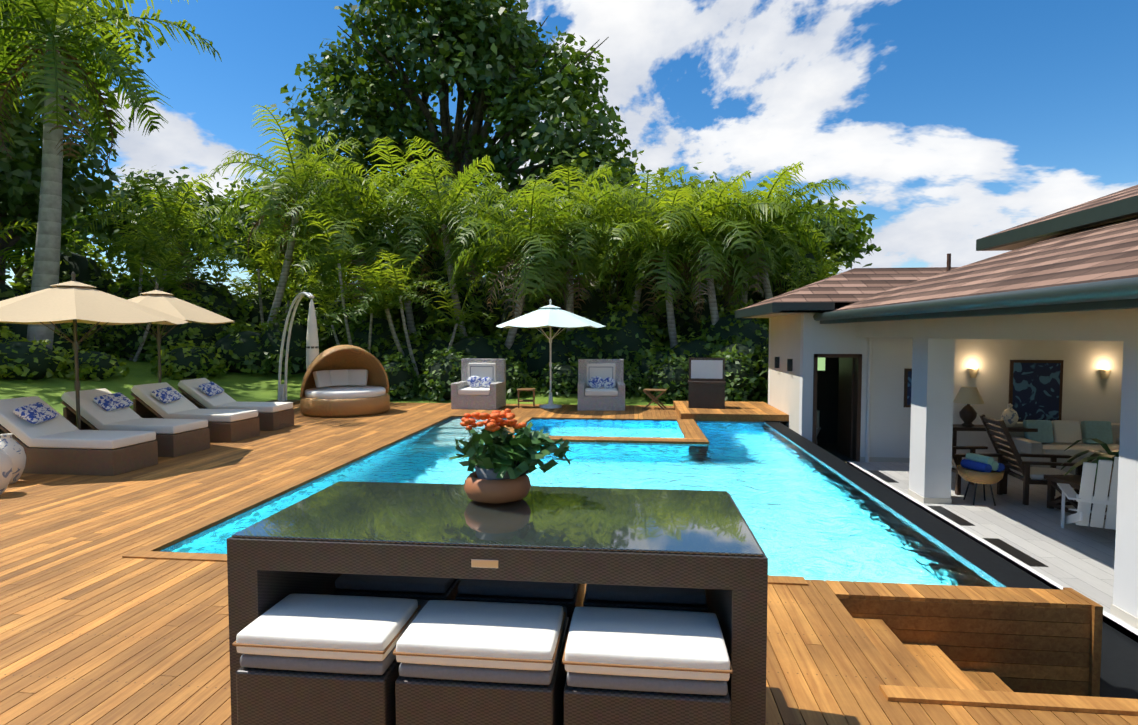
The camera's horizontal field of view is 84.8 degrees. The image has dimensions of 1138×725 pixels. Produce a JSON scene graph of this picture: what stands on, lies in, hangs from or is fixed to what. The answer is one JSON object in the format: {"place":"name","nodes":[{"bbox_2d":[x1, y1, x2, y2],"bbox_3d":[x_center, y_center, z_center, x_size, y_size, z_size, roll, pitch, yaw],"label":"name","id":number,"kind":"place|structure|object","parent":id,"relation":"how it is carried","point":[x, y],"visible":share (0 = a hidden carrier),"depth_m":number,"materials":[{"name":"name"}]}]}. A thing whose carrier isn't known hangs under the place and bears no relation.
{"place":"outdoors","nodes":[
{"label":"outdoors","id":0,"kind":"place"},
{"bbox_2d":[0,359,767,415],"bbox_3d":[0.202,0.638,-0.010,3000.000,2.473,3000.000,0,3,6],"label":"ground","id":1,"kind":"structure","parent":0,"point":[235,386],"depth_m":17.16,"materials":[{"name":"green plant"}]},
{"bbox_2d":[0,222,833,402],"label":"shrubs","id":2,"kind":"object","parent":1,"relation":"on","point":[237,325],"visible":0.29,"depth_m":19.44,"materials":[{"name":"green plant"}]},
{"bbox_2d":[0,204,846,381],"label":"trees","id":3,"kind":"object","parent":1,"relation":"on","point":[164,258],"visible":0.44,"depth_m":19.89,"materials":[{"name":"green plant"}]},
{"bbox_2d":[0,0,854,348],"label":"palms","id":4,"kind":"object","parent":1,"relation":"on","point":[730,236],"visible":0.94,"depth_m":19.07,"materials":[{"name":"green plant"}]},
{"bbox_2d":[0,0,881,291],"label":"tree","id":5,"kind":"object","parent":1,"relation":"on","point":[470,46],"depth_m":33.53,"materials":[{"name":"green plant"}]},
{"bbox_2d":[0,402,1137,724],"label":"deck","id":6,"kind":"structure","parent":1,"relation":"on","point":[96,628],"depth_m":4.21,"materials":[{"name":"brown wood"}]},
{"bbox_2d":[0,448,12,493],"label":"vase","id":7,"kind":"object","parent":6,"relation":"on","point":[6,467],"visible":1,"depth_m":7.00,"materials":[{"name":"white ceramic"}]},
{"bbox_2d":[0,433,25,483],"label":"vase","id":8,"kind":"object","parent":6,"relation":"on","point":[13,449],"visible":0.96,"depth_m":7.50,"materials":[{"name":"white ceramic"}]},
{"bbox_2d":[0,424,157,475],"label":"lounger base","id":9,"kind":"object","parent":6,"relation":"on","point":[97,462],"visible":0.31,"depth_m":8.04,"materials":[{"name":"brown wicker"}]},
{"bbox_2d":[0,396,155,448],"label":"lounger cushion","id":10,"kind":"object","parent":9,"relation":"on","point":[59,431],"visible":0.98,"depth_m":8.20,"materials":[{"name":"white fabric"}]},
{"bbox_2d":[13,402,58,423],"bbox_3d":[-7.165,0.680,8.382,0.313,0.252,0.498,0,3,-2],"label":"lounger pillow","id":11,"kind":"object","parent":10,"relation":"on","point":[36,413],"visible":1,"depth_m":8.30,"materials":[{"name":"blue fabric"}]},
{"bbox_2d":[0,272,188,429],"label":"umbrella","id":12,"kind":"object","parent":6,"relation":"on","point":[74,301],"visible":0.79,"depth_m":8.58,"materials":[{"name":"beige fabric"}]},
{"bbox_2d":[61,401,209,456],"bbox_3d":[-6.728,0.971,9.629,2.000,0.798,0.740,0,3,9],"label":"lounger base","id":13,"kind":"object","parent":6,"relation":"on","point":[180,444],"visible":0.35,"depth_m":9.37,"materials":[{"name":"wicker"}]},
{"bbox_2d":[61,388,207,433],"bbox_3d":[-6.679,0.737,9.611,1.899,0.601,0.729,0,3,9],"label":"lounger cushion","id":14,"kind":"object","parent":13,"relation":"on","point":[93,413],"visible":0.81,"depth_m":9.43,"materials":[{"name":"white fabric"}]},
{"bbox_2d":[93,392,132,410],"bbox_3d":[-7.161,0.615,9.793,0.313,0.252,0.498,1,3,16],"label":"lounger pillow","id":15,"kind":"object","parent":14,"relation":"on","point":[113,401],"visible":1,"depth_m":9.72,"materials":[{"name":"blue fabric"}]},
{"bbox_2d":[128,283,234,382],"bbox_3d":[-7.631,-0.102,11.596,2.501,2.760,2.501,-1,3,-29],"label":"umbrella","id":16,"kind":"object","parent":6,"relation":"on","point":[157,299],"visible":0.62,"depth_m":11.34,"materials":[{"name":"beige fabric"}]},
{"bbox_2d":[131,393,259,442],"bbox_3d":[-6.556,0.913,10.877,2.000,0.798,0.740,0,3,9],"label":"lounger base","id":17,"kind":"object","parent":6,"relation":"on","point":[231,432],"visible":0.35,"depth_m":10.60,"materials":[{"name":"wicker"}]},
{"bbox_2d":[131,382,257,421],"bbox_3d":[-6.507,0.679,10.858,1.899,0.601,0.728,0,3,9],"label":"lounger cushion","id":18,"kind":"object","parent":17,"relation":"on","point":[183,407],"visible":0.88,"depth_m":10.64,"materials":[{"name":"white fabric"}]},
{"bbox_2d":[151,387,182,402],"bbox_3d":[-7.004,0.566,10.849,0.313,0.252,0.498,0,3,7],"label":"lounger pillow","id":19,"kind":"object","parent":18,"relation":"on","point":[166,394],"visible":1,"depth_m":10.76,"materials":[{"name":"blue fabric"}]},
{"bbox_2d":[178,387,293,430],"bbox_3d":[-6.474,0.859,12.053,2.000,0.798,0.740,0,3,5],"label":"lounger base","id":20,"kind":"object","parent":6,"relation":"on","point":[274,421],"visible":0.15,"depth_m":11.74,"materials":[{"name":"brown wicker"}]},
{"bbox_2d":[178,378,292,412],"bbox_3d":[-6.425,0.625,12.038,1.899,0.601,0.729,0,3,5],"label":"lounger cushion","id":21,"kind":"object","parent":20,"relation":"on","point":[223,400],"visible":0.94,"depth_m":11.79,"materials":[{"name":"white fabric"}]},
{"bbox_2d":[198,382,223,395],"bbox_3d":[-6.920,0.511,12.041,0.313,0.252,0.498,0,3,5],"label":"lounger pillow","id":22,"kind":"object","parent":21,"relation":"on","point":[210,388],"visible":1,"depth_m":11.95,"materials":[{"name":"blue fabric"}]},
{"bbox_2d":[265,292,318,403],"bbox_3d":[-6.956,-0.344,15.925,2.102,2.844,1.008,1,3,24],"label":"cantilever umbrella","id":23,"kind":"object","parent":6,"relation":"on","point":[312,347],"visible":0.88,"depth_m":15.59,"materials":[{"name":"grey metal"}]},
{"bbox_2d":[236,658,400,724],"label":"stool","id":24,"kind":"object","parent":6,"relation":"on","point":[276,697],"visible":0.46,"depth_m":2.18,"materials":[{"name":"wicker"}]},
{"bbox_2d":[236,594,428,674],"bbox_3d":[-0.881,1.011,2.441,0.549,0.137,0.549,0,3,6],"label":"stool cushion","id":25,"kind":"object","parent":24,"relation":"on","point":[340,622],"visible":0.92,"depth_m":2.21,"materials":[{"name":"white fabric"}]},
{"bbox_2d":[232,605,420,653],"bbox_3d":[-0.891,0.986,2.348,0.560,0.009,0.375,0,3,6],"label":"cushion piping","id":26,"kind":"object","parent":25,"relation":"on","point":[326,649],"visible":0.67,"depth_m":2.17,"materials":[{"name":"beige fabric"}]},
{"bbox_2d":[300,345,389,416],"bbox_3d":[-5.136,0.370,14.326,1.993,1.563,1.940,-2,3,-34],"label":"daybed","id":27,"kind":"object","parent":6,"relation":"on","point":[342,357],"visible":0.71,"depth_m":14.01,"materials":[{"name":"wicker"}]},
{"bbox_2d":[304,386,385,398],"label":"daybed cushion","id":28,"kind":"object","parent":27,"relation":"attached to","point":[342,392],"visible":0.98,"depth_m":13.78,"materials":[{"name":"white fabric"}]},
{"bbox_2d":[313,369,367,387],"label":"daybed pillows","id":29,"kind":"object","parent":28,"relation":"on","point":[343,377],"visible":1,"depth_m":14.80,"materials":[{"name":"white fabric"}]},
{"bbox_2d":[332,578,461,600],"bbox_3d":[-0.799,1.360,3.148,0.550,0.620,0.550,0,3,6],"label":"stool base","id":30,"kind":"object","parent":6,"relation":"on","point":[451,593],"visible":0.19,"depth_m":2.87,"materials":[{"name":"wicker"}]},
{"bbox_2d":[335,574,455,592],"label":"stool cushion","id":31,"kind":"object","parent":30,"relation":"on","point":[394,583],"visible":0.23,"depth_m":2.88,"materials":[{"name":"white fabric"}]},
{"bbox_2d":[451,359,505,409],"bbox_3d":[-2.216,0.515,15.336,1.120,1.180,0.920,0,3,9],"label":"armchair","id":32,"kind":"object","parent":6,"relation":"on","point":[495,399],"visible":0.77,"depth_m":14.98,"materials":[{"name":"grey wicker"}]},
{"bbox_2d":[458,363,495,394],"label":"armchair cushions","id":33,"kind":"object","parent":32,"relation":"on","point":[483,372],"visible":0.62,"depth_m":15.52,"materials":[{"name":"white fabric"}]},
{"bbox_2d":[395,617,569,724],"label":"stool","id":34,"kind":"object","parent":6,"relation":"on","point":[424,701],"visible":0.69,"depth_m":2.12,"materials":[{"name":"wicker"}]},
{"bbox_2d":[396,600,566,684],"bbox_3d":[-0.299,1.014,2.380,0.549,0.137,0.549,0,3,6],"label":"stool cushion","id":35,"kind":"object","parent":34,"relation":"on","point":[492,629],"visible":0.98,"depth_m":2.15,"materials":[{"name":"white fabric"}]},
{"bbox_2d":[392,612,565,663],"bbox_3d":[-0.309,0.989,2.287,0.560,0.009,0.375,0,3,6],"label":"cushion piping","id":36,"kind":"object","parent":35,"relation":"on","point":[394,652],"visible":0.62,"depth_m":2.11,"materials":[{"name":"beige fabric"}]},
{"bbox_2d":[227,481,767,724],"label":"bar table","id":37,"kind":"object","parent":6,"relation":"on","point":[264,575],"depth_m":2.36,"materials":[{"name":"brown wicker"}]},
{"bbox_2d":[448,408,570,503],"bbox_3d":[-0.267,0.429,2.858,0.580,0.412,0.409,0,3,6],"label":"flower bowl","id":38,"kind":"object","parent":37,"relation":"on","point":[502,461],"visible":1,"depth_m":2.79,"materials":[{"name":"ceramic"}]},
{"bbox_2d":[455,583,584,621],"bbox_3d":[-0.217,1.363,3.087,0.550,0.620,0.550,0,3,6],"label":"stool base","id":39,"kind":"object","parent":6,"relation":"on","point":[576,600],"visible":0.19,"depth_m":2.81,"materials":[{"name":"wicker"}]},
{"bbox_2d":[458,579,576,598],"bbox_3d":[-0.217,0.982,3.074,0.549,0.137,0.549,0,3,6],"label":"stool cushion","id":40,"kind":"object","parent":39,"relation":"on","point":[517,588],"visible":0.23,"depth_m":2.82,"materials":[{"name":"white fabric"}]},
{"bbox_2d":[517,388,534,407],"bbox_3d":[-1.056,0.878,15.382,0.440,0.450,0.440,0,3,-4],"label":"side table","id":41,"kind":"object","parent":6,"relation":"on","point":[527,389],"visible":1,"depth_m":15.20,"materials":[{"name":"brown wood"}]},
{"bbox_2d":[496,299,605,408],"bbox_3d":[-0.455,-0.225,15.318,2.501,2.660,2.501,-1,3,-22],"label":"umbrella","id":42,"kind":"object","parent":6,"relation":"on","point":[550,316],"visible":1,"depth_m":14.79,"materials":[{"name":"white fabric"}]},
{"bbox_2d":[578,359,624,410],"bbox_3d":[0.778,0.525,15.123,1.120,1.180,0.920,0,3,2],"label":"armchair","id":43,"kind":"object","parent":6,"relation":"on","point":[601,403],"visible":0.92,"depth_m":14.70,"materials":[{"name":"grey wicker"}]},
{"bbox_2d":[585,363,617,395],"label":"seat cushions","id":44,"kind":"object","parent":43,"relation":"on","point":[603,370],"visible":0.79,"depth_m":15.34,"materials":[{"name":"white fabric"}]},
{"bbox_2d":[531,419,708,444],"bbox_3d":[0.293,2.076,9.106,6.700,1.338,8.600,0,3,6],"label":"pool edge","id":45,"kind":"object","parent":6,"relation":"in","point":[606,420],"visible":0.06,"depth_m":13.33,"materials":[{"name":"brown wood"}]},
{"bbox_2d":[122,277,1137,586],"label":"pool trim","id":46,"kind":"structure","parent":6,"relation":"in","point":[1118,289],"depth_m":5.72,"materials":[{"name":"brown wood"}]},
{"bbox_2d":[504,417,708,443],"bbox_3d":[0.595,1.271,11.957,3.796,0.042,2.795,0,3,6],"label":"spa coping","id":47,"kind":"object","parent":46,"relation":"on","point":[692,432],"visible":0.73,"depth_m":10.71,"materials":[{"name":"brown wood"}]},
{"bbox_2d":[583,596,708,611],"bbox_3d":[0.365,1.365,3.026,0.550,0.620,0.550,0,3,6],"label":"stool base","id":48,"kind":"object","parent":6,"relation":"on","point":[646,605],"visible":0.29,"depth_m":2.75,"materials":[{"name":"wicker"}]},
{"bbox_2d":[585,584,706,604],"bbox_3d":[0.365,0.985,3.014,0.549,0.137,0.549,0,3,6],"label":"stool cushion","id":49,"kind":"object","parent":48,"relation":"on","point":[650,594],"visible":0.21,"depth_m":2.76,"materials":[{"name":"white fabric"}]},
{"bbox_2d":[564,677,730,724],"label":"stool","id":50,"kind":"object","parent":6,"relation":"on","point":[589,706],"visible":0.48,"depth_m":2.06,"materials":[{"name":"wicker"}]},
{"bbox_2d":[565,607,729,694],"bbox_3d":[0.282,1.017,2.319,0.549,0.137,0.549,0,3,6],"label":"seat cushion","id":51,"kind":"object","parent":50,"relation":"on","point":[660,638],"visible":0.98,"depth_m":2.09,"materials":[{"name":"white fabric"}]},
{"bbox_2d":[562,613,732,673],"bbox_3d":[0.273,0.992,2.226,0.560,0.009,0.375,0,3,6],"label":"stool piping","id":52,"kind":"object","parent":51,"relation":"on","point":[730,671],"visible":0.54,"depth_m":2.04,"materials":[{"name":"beige fabric"}]},
{"bbox_2d":[643,389,666,409],"bbox_3d":[2.082,0.893,15.105,0.540,0.474,0.422,1,3,14],"label":"folding table","id":53,"kind":"object","parent":6,"relation":"on","point":[655,398],"visible":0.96,"depth_m":14.95,"materials":[{"name":"brown wood"}]},
{"bbox_2d":[673,401,788,421],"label":"platform","id":54,"kind":"structure","parent":6,"relation":"on","point":[749,411],"depth_m":13.32,"materials":[{"name":"brown wood"}]},
{"bbox_2d":[688,358,725,408],"bbox_3d":[3.153,0.460,14.268,0.840,1.130,0.560,1,3,12],"label":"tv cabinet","id":55,"kind":"object","parent":54,"relation":"on","point":[706,381],"visible":1,"depth_m":14.10,"materials":[{"name":"wicker"}]},
{"bbox_2d":[838,587,1137,715],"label":"stairs","id":56,"kind":"structure","parent":6,"relation":"in","point":[1019,657],"depth_m":4.21,"materials":[{"name":"brown wood"}]},
{"bbox_2d":[467,366,493,387],"bbox_3d":[-2.180,0.376,15.428,0.680,0.550,0.266,0,3,9],"label":"throw pillow","id":57,"kind":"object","parent":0,"point":[477,382],"depth_m":15.34,"materials":[{"name":"blue fabric"}]},
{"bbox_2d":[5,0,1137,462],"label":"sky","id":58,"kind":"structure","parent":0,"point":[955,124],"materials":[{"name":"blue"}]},
{"bbox_2d":[161,418,1003,586],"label":"water","id":59,"kind":"structure","parent":0,"point":[806,515],"depth_m":7.69,"materials":[{"name":"blue liquid"}]},
{"bbox_2d":[588,372,615,388],"bbox_3d":[0.802,0.386,15.219,0.680,0.550,0.266,0,3,2],"label":"throw pillow","id":60,"kind":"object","parent":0,"point":[595,382],"depth_m":15.13,"materials":[{"name":"blue fabric"}]},
{"bbox_2d":[765,422,1137,698],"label":"terrace floor","id":61,"kind":"structure","parent":0,"point":[1010,539],"depth_m":7.10,"materials":[{"name":"concrete"}]},
{"bbox_2d":[735,298,1137,628],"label":"house","id":62,"kind":"structure","parent":61,"relation":"on","point":[853,392],"depth_m":11.39,"materials":[{"name":"white paint"}]},
{"bbox_2d":[816,410,820,444],"bbox_3d":[5.291,1.431,13.612,0.400,0.750,0.526,0,3,6],"label":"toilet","id":63,"kind":"object","parent":62,"relation":"on","point":[818,428],"visible":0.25,"depth_m":13.59,"materials":[{"name":"ceramic"}]},
{"bbox_2d":[818,358,824,369],"bbox_3d":[5.319,-0.050,13.811,0.700,0.450,0.010,0,3,6],"label":"window","id":64,"kind":"structure","parent":62,"relation":"attached to","point":[821,363],"depth_m":13.78,"materials":[{"name":"green glass"}]},
{"bbox_2d":[736,185,1137,311],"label":"roofs","id":65,"kind":"structure","parent":62,"relation":"on","point":[1106,252],"depth_m":8.21,"materials":[{"name":"brown tile"}]},
{"bbox_2d":[774,357,1110,378],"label":"wall lights","id":66,"kind":"object","parent":62,"relation":"attached to","point":[1104,373],"depth_m":11.51,"materials":[{"name":"brown"}]},
{"bbox_2d":[903,360,1063,421],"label":"paintings","id":67,"kind":"object","parent":62,"relation":"attached to","point":[1035,389],"visible":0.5,"depth_m":11.45,"materials":[{"name":"blue paint"}]},
{"bbox_2d":[946,195,1137,270],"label":"roof trim","id":68,"kind":"structure","parent":62,"relation":"on","point":[1108,213],"depth_m":9.06,"materials":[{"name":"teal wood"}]},
{"bbox_2d":[951,446,1007,494],"bbox_3d":[6.120,1.382,9.712,1.242,1.208,0.700,0,3,-2],"label":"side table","id":69,"kind":"object","parent":61,"relation":"on","point":[956,459],"visible":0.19,"depth_m":9.41,"materials":[{"name":"brown wood"}]},
{"bbox_2d":[957,453,1004,505],"bbox_3d":[5.909,1.674,8.952,0.580,0.700,0.571,-1,3,-14],"label":"towel basket","id":70,"kind":"object","parent":61,"relation":"on","point":[978,468],"visible":1,"depth_m":8.81,"materials":[{"name":"wicker"}]},
{"bbox_2d":[952,387,1037,453],"bbox_3d":[7.496,1.181,11.128,1.400,1.480,0.483,0,3,6],"label":"console","id":71,"kind":"object","parent":61,"relation":"on","point":[968,396],"visible":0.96,"depth_m":11.02,"materials":[{"name":"brown wood"}]},
{"bbox_2d":[979,414,1082,504],"bbox_3d":[6.810,1.410,9.103,1.242,1.208,0.700,1,3,11],"label":"chair","id":72,"kind":"object","parent":61,"relation":"on","point":[1023,468],"visible":0.62,"depth_m":9.04,"materials":[{"name":"brown wood"}]},
{"bbox_2d":[1000,420,1119,474],"bbox_3d":[8.763,1.477,10.753,1.999,0.920,0.909,0,3,6],"label":"sofa","id":73,"kind":"object","parent":61,"relation":"on","point":[1057,437],"visible":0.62,"depth_m":10.78,"materials":[{"name":"beige fabric"}]},
{"bbox_2d":[1044,438,1118,522],"bbox_3d":[7.304,1.559,8.343,1.300,0.982,1.501,0,3,0],"label":"potted plant","id":74,"kind":"object","parent":61,"relation":"on","point":[1072,481],"visible":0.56,"depth_m":8.49,"materials":[{"name":"green plant"}]},
{"bbox_2d":[1057,457,1118,529],"bbox_3d":[6.294,1.558,7.256,0.840,1.084,1.033,2,3,31],"label":"adirondack chair","id":75,"kind":"object","parent":61,"relation":"on","point":[1085,499],"visible":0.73,"depth_m":7.08,"materials":[{"name":"white paint"}]},
{"bbox_2d":[1011,467,1072,479],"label":"chair cushion","id":76,"kind":"object","parent":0,"point":[1038,473],"visible":0.56,"depth_m":8.96,"materials":[{"name":"beige fabric"}]}
]}

